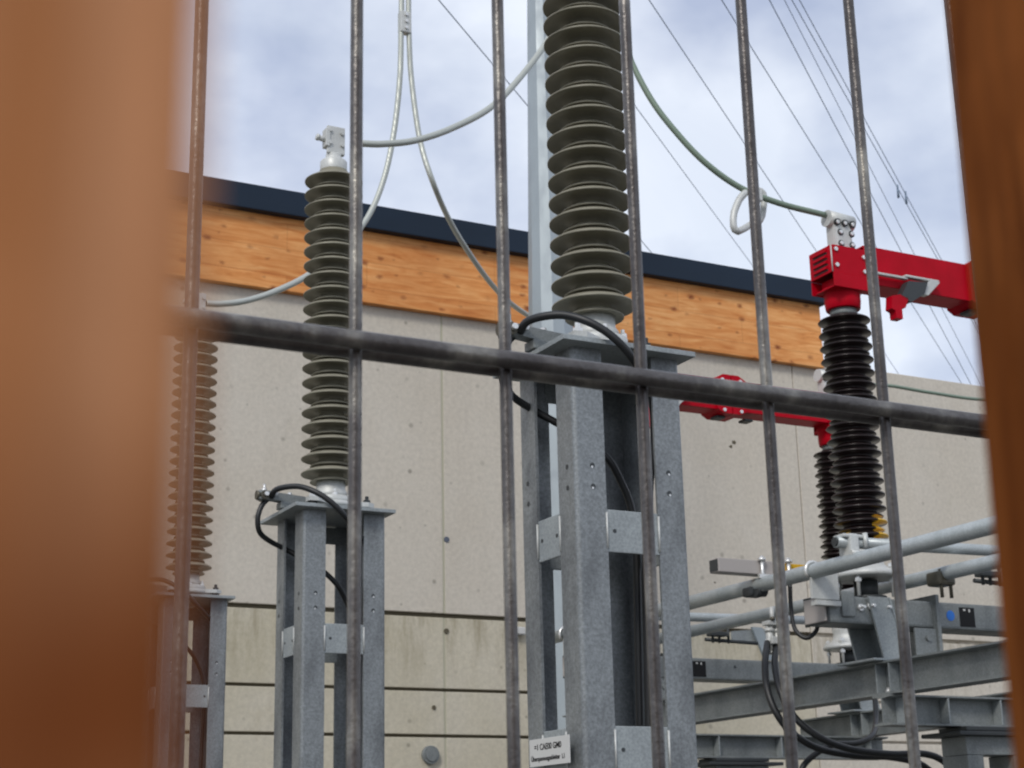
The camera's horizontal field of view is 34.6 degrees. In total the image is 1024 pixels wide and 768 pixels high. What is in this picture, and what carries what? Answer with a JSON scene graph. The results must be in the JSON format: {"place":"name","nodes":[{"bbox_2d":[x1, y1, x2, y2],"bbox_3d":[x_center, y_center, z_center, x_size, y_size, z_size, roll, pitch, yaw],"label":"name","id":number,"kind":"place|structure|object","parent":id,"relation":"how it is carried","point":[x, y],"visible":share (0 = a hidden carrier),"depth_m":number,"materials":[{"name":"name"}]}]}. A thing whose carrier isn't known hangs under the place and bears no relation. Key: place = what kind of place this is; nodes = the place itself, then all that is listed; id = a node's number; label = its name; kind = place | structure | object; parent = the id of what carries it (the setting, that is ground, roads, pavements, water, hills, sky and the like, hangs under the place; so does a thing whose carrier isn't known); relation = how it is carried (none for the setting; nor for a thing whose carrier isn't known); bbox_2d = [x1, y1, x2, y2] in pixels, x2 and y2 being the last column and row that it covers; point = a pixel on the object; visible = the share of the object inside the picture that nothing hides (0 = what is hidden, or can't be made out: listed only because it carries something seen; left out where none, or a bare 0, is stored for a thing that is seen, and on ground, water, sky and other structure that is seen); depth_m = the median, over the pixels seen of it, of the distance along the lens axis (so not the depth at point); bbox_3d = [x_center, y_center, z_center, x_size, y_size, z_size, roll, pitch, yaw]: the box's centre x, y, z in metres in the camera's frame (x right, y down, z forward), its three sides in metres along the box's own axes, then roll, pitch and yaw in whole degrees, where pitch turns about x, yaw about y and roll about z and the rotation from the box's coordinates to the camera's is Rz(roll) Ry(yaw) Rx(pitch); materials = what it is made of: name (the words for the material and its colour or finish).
{"place":"outdoors","nodes":[
{"label":"outdoors","id":0,"kind":"place"},
{"bbox_2d":[184,176,823,767],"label":"utility building","id":1,"kind":"structure","parent":0,"point":[432,458],"depth_m":13.51,"materials":[{"name":"concrete"}]},
{"bbox_2d":[518,627,525,635],"bbox_3d":[0.057,2.036,13.534,0.100,0.064,0.060,7,-18,-27],"label":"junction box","id":2,"kind":"object","parent":1,"relation":"attached to","point":[521,631],"visible":0.55,"depth_m":13.51,"materials":[{"name":"white plastic"}]},
{"bbox_2d":[438,0,651,252],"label":"overhead line","id":3,"kind":"object","parent":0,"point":[492,64],"visible":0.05,"depth_m":35.99,"materials":[{"name":"grey metal"}]},
{"bbox_2d":[204,0,979,385],"label":"sky","id":4,"kind":"structure","parent":0,"point":[278,71],"materials":[{"name":"white"}]},
{"bbox_2d":[635,106,752,265],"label":"overhead line","id":5,"kind":"object","parent":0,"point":[690,181],"visible":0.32,"depth_m":50.86,"materials":[{"name":"grey metal"}]},
{"bbox_2d":[762,607,777,654],"bbox_3d":[1.411,1.327,8.851,0.101,0.256,0.075,7,-18,-27],"label":"cable clamp","id":6,"kind":"object","parent":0,"point":[770,625],"visible":0.66,"depth_m":8.83,"materials":[{"name":"metal"}]},
{"bbox_2d":[799,699,878,767],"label":"hanging cable","id":7,"kind":"object","parent":6,"relation":"hanging from","point":[815,754],"visible":0.66,"depth_m":8.82,"materials":[{"name":"black rubber"}]},
{"bbox_2d":[762,640,930,767],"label":"hanging cable","id":8,"kind":"object","parent":6,"relation":"hanging from","point":[801,739],"visible":0.72,"depth_m":8.59,"materials":[{"name":"black rubber"}]},
{"bbox_2d":[771,644,942,764],"bbox_3d":[1.891,1.716,8.683,1.068,0.759,0.317,2,-16,-10],"label":"hanging cable","id":9,"kind":"object","parent":6,"relation":"hanging from","point":[806,728],"visible":0.7,"depth_m":8.56,"materials":[{"name":"black rubber"}]},
{"bbox_2d":[649,0,898,373],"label":"overhead line","id":10,"kind":"object","parent":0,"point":[731,124],"visible":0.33,"depth_m":43.19,"materials":[{"name":"grey metal"}]},
{"bbox_2d":[721,0,960,381],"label":"overhead line","id":11,"kind":"object","parent":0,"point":[822,161],"visible":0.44,"depth_m":46.13,"materials":[{"name":"grey metal"}]},
{"bbox_2d":[769,0,970,383],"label":"overhead line","id":12,"kind":"object","parent":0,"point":[852,158],"visible":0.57,"depth_m":46.67,"materials":[{"name":"grey metal"}]},
{"bbox_2d":[799,0,941,259],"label":"overhead line","id":13,"kind":"object","parent":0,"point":[906,197],"visible":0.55,"depth_m":51.75,"materials":[{"name":"grey metal"}]},
{"bbox_2d":[784,0,979,381],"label":"overhead line","id":14,"kind":"object","parent":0,"point":[868,164],"visible":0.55,"depth_m":47.77,"materials":[{"name":"grey metal"}]},
{"bbox_2d":[792,0,974,324],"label":"overhead line","id":15,"kind":"object","parent":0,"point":[898,195],"visible":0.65,"depth_m":50.87,"materials":[{"name":"grey metal"}]},
{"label":"ground","id":16,"kind":"structure","parent":0,"visible":0},
{"bbox_2d":[0,0,206,767],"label":"wooden slat","id":17,"kind":"object","parent":16,"relation":"on","point":[101,119],"depth_m":0.03,"materials":[{"name":"brown wood"}]},
{"bbox_2d":[186,594,234,767],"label":"lattice support","id":18,"kind":"object","parent":16,"relation":"on","point":[208,645],"visible":0.5,"depth_m":9.20,"materials":[{"name":"metal"}]},
{"bbox_2d":[190,293,220,594],"bbox_3d":[-1.937,0.324,9.545,0.326,1.844,0.461,-11,-19,30],"label":"surge arrester","id":19,"kind":"object","parent":18,"relation":"on","point":[206,370],"visible":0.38,"depth_m":9.56,"materials":[{"name":"ceramic"}]},
{"bbox_2d":[188,595,210,767],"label":"earthing cable","id":20,"kind":"object","parent":19,"relation":"attached to","point":[203,734],"visible":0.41,"depth_m":9.19,"materials":[{"name":"black rubber"}]},
{"bbox_2d":[205,0,403,306],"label":"cable","id":21,"kind":"object","parent":19,"relation":"attached to","point":[300,279],"visible":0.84,"depth_m":10.85,"materials":[{"name":"silver metal"}]},
{"bbox_2d":[398,10,410,35],"bbox_3d":[-0.737,-2.484,11.300,0.080,0.160,0.072,7,-18,-27],"label":"spacer clamp","id":22,"kind":"object","parent":21,"relation":"attached to","point":[405,22],"visible":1,"depth_m":11.28,"materials":[{"name":"metal"}]},
{"bbox_2d":[406,0,528,316],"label":"cable","id":23,"kind":"object","parent":22,"relation":"hanging from","point":[469,253],"visible":0.77,"depth_m":11.22,"materials":[{"name":"silver metal"}]},
{"bbox_2d":[260,501,395,767],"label":"lattice support","id":24,"kind":"object","parent":16,"relation":"on","point":[310,642],"visible":0.89,"depth_m":6.93,"materials":[{"name":"metal"}]},
{"bbox_2d":[255,125,373,509],"bbox_3d":[-0.879,-0.330,7.361,0.326,1.844,0.461,-11,-19,30],"label":"surge arrester","id":25,"kind":"object","parent":24,"relation":"on","point":[326,237],"visible":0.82,"depth_m":7.37,"materials":[{"name":"ceramic"}]},
{"bbox_2d":[255,483,363,703],"bbox_3d":[-0.834,1.108,6.941,0.426,1.341,0.380,-7,-17,18],"label":"earthing cable","id":26,"kind":"object","parent":25,"relation":"attached to","point":[329,501],"visible":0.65,"depth_m":7.00,"materials":[{"name":"black rubber"}]},
{"bbox_2d":[363,36,547,147],"bbox_3d":[-0.138,-1.809,8.395,1.492,1.676,0.089,12,-21,-38],"label":"cable","id":27,"kind":"object","parent":25,"relation":"attached to","point":[513,85],"visible":0.79,"depth_m":8.08,"materials":[{"name":"silver metal"}]},
{"bbox_2d":[527,0,573,728],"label":"steel mast","id":28,"kind":"object","parent":16,"relation":"on","point":[542,277],"visible":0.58,"depth_m":12.16,"materials":[{"name":"grey metal"}]},
{"bbox_2d":[182,0,984,767],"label":"fence","id":29,"kind":"object","parent":16,"relation":"on","point":[640,380],"visible":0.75,"depth_m":0.52,"materials":[{"name":"metal"}]},
{"bbox_2d":[493,333,697,767],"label":"lattice support","id":30,"kind":"object","parent":16,"relation":"on","point":[587,541],"visible":0.99,"depth_m":4.77,"materials":[{"name":"metal"}]},
{"bbox_2d":[495,0,650,352],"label":"surge arrester","id":31,"kind":"object","parent":30,"relation":"on","point":[588,207],"visible":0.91,"depth_m":5.18,"materials":[{"name":"ceramic"}]},
{"bbox_2d":[511,311,654,726],"bbox_3d":[0.218,0.471,4.814,0.426,1.341,0.380,-7,-17,18],"label":"earthing cable","id":32,"kind":"object","parent":31,"relation":"attached to","point":[613,337],"visible":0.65,"depth_m":4.85,"materials":[{"name":"black rubber"}]},
{"bbox_2d":[563,640,1013,767],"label":"switch frame","id":33,"kind":"object","parent":16,"relation":"on","point":[973,731],"visible":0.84,"depth_m":8.16,"materials":[{"name":"silver metal"}]},
{"bbox_2d":[558,369,879,714],"bbox_3d":[1.474,0.951,10.896,2.847,2.391,0.366,7,-18,-27],"label":"disconnector switch","id":34,"kind":"object","parent":33,"relation":"on","point":[708,670],"visible":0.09,"depth_m":11.02,"materials":[{"name":"red paint"}]},
{"bbox_2d":[875,383,980,400],"bbox_3d":[3.173,0.089,12.152,2.021,0.266,0.026,7,-18,-27],"label":"cable","id":35,"kind":"object","parent":34,"relation":"attached to","point":[934,392],"visible":0.36,"depth_m":12.12,"materials":[{"name":"grey plastic"}]},
{"bbox_2d":[803,210,1001,666],"bbox_3d":[2.596,0.334,8.844,2.847,2.391,0.366,7,-18,-27],"label":"disconnector switch","id":36,"kind":"object","parent":33,"relation":"on","point":[864,613],"visible":0.8,"depth_m":8.36,"materials":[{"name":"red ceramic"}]},
{"bbox_2d":[633,59,826,217],"bbox_3d":[1.074,-1.681,8.782,1.184,1.600,0.140,2,-16,-10],"label":"cable","id":37,"kind":"object","parent":36,"relation":"attached to","point":[691,149],"visible":0.76,"depth_m":8.59,"materials":[{"name":"grey metal"}]},
{"bbox_2d":[730,187,766,234],"bbox_3d":[1.240,-0.907,8.578,0.283,0.318,0.102,7,-18,-27],"label":"ring fitting","id":38,"kind":"object","parent":37,"relation":"hanging from","point":[739,199],"visible":0.61,"depth_m":8.52,"materials":[{"name":"metal"}]},
{"bbox_2d":[555,517,992,643],"bbox_3d":[1.456,0.910,7.902,0.095,0.096,5.320,7,-18,-27],"label":"drive pipe","id":39,"kind":"object","parent":36,"relation":"attached to","point":[755,587],"visible":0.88,"depth_m":7.67,"materials":[{"name":"grey metal"}]},
{"bbox_2d":[659,613,804,624],"bbox_3d":[1.264,1.480,10.208,2.025,0.157,0.107,7,-18,-27],"label":"earthing rod","id":40,"kind":"object","parent":39,"relation":"attached to","point":[700,617],"visible":0.06,"depth_m":10.19,"materials":[{"name":"grey metal"}]},
{"bbox_2d":[709,556,804,590],"bbox_3d":[1.347,0.973,8.345,0.754,0.175,0.115,7,-18,-27],"label":"box tube","id":41,"kind":"object","parent":39,"relation":"attached to","point":[760,567],"visible":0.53,"depth_m":8.24,"materials":[{"name":"grey metal"}]},
{"bbox_2d":[831,533,994,556],"bbox_3d":[2.405,0.852,8.121,2.025,0.157,0.107,7,-18,-27],"label":"earthing rod","id":42,"kind":"object","parent":39,"relation":"attached to","point":[848,543],"visible":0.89,"depth_m":7.75,"materials":[{"name":"grey metal"}]},
{"bbox_2d":[788,585,819,639],"bbox_3d":[1.439,1.128,8.138,0.176,0.289,0.069,-14,-20,38],"label":"looped cable","id":43,"kind":"object","parent":36,"relation":"hanging from","point":[794,627],"visible":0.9,"depth_m":8.14,"materials":[{"name":"black rubber"}]},
{"bbox_2d":[659,554,995,643],"bbox_3d":[1.909,1.087,8.438,0.105,0.155,5.300,7,-18,-27],"label":"drive pipe","id":44,"kind":"object","parent":36,"relation":"attached to","point":[942,577],"visible":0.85,"depth_m":8.22,"materials":[{"name":"grey metal"}]},
{"bbox_2d":[791,366,1006,767],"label":"concrete wall","id":45,"kind":"structure","parent":16,"relation":"on","point":[942,481],"depth_m":15.98,"materials":[{"name":"grey concrete"}]},
{"bbox_2d":[946,0,1023,767],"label":"wooden slat","id":46,"kind":"object","parent":16,"relation":"on","point":[986,39],"depth_m":0.16,"materials":[{"name":"brown wood"}]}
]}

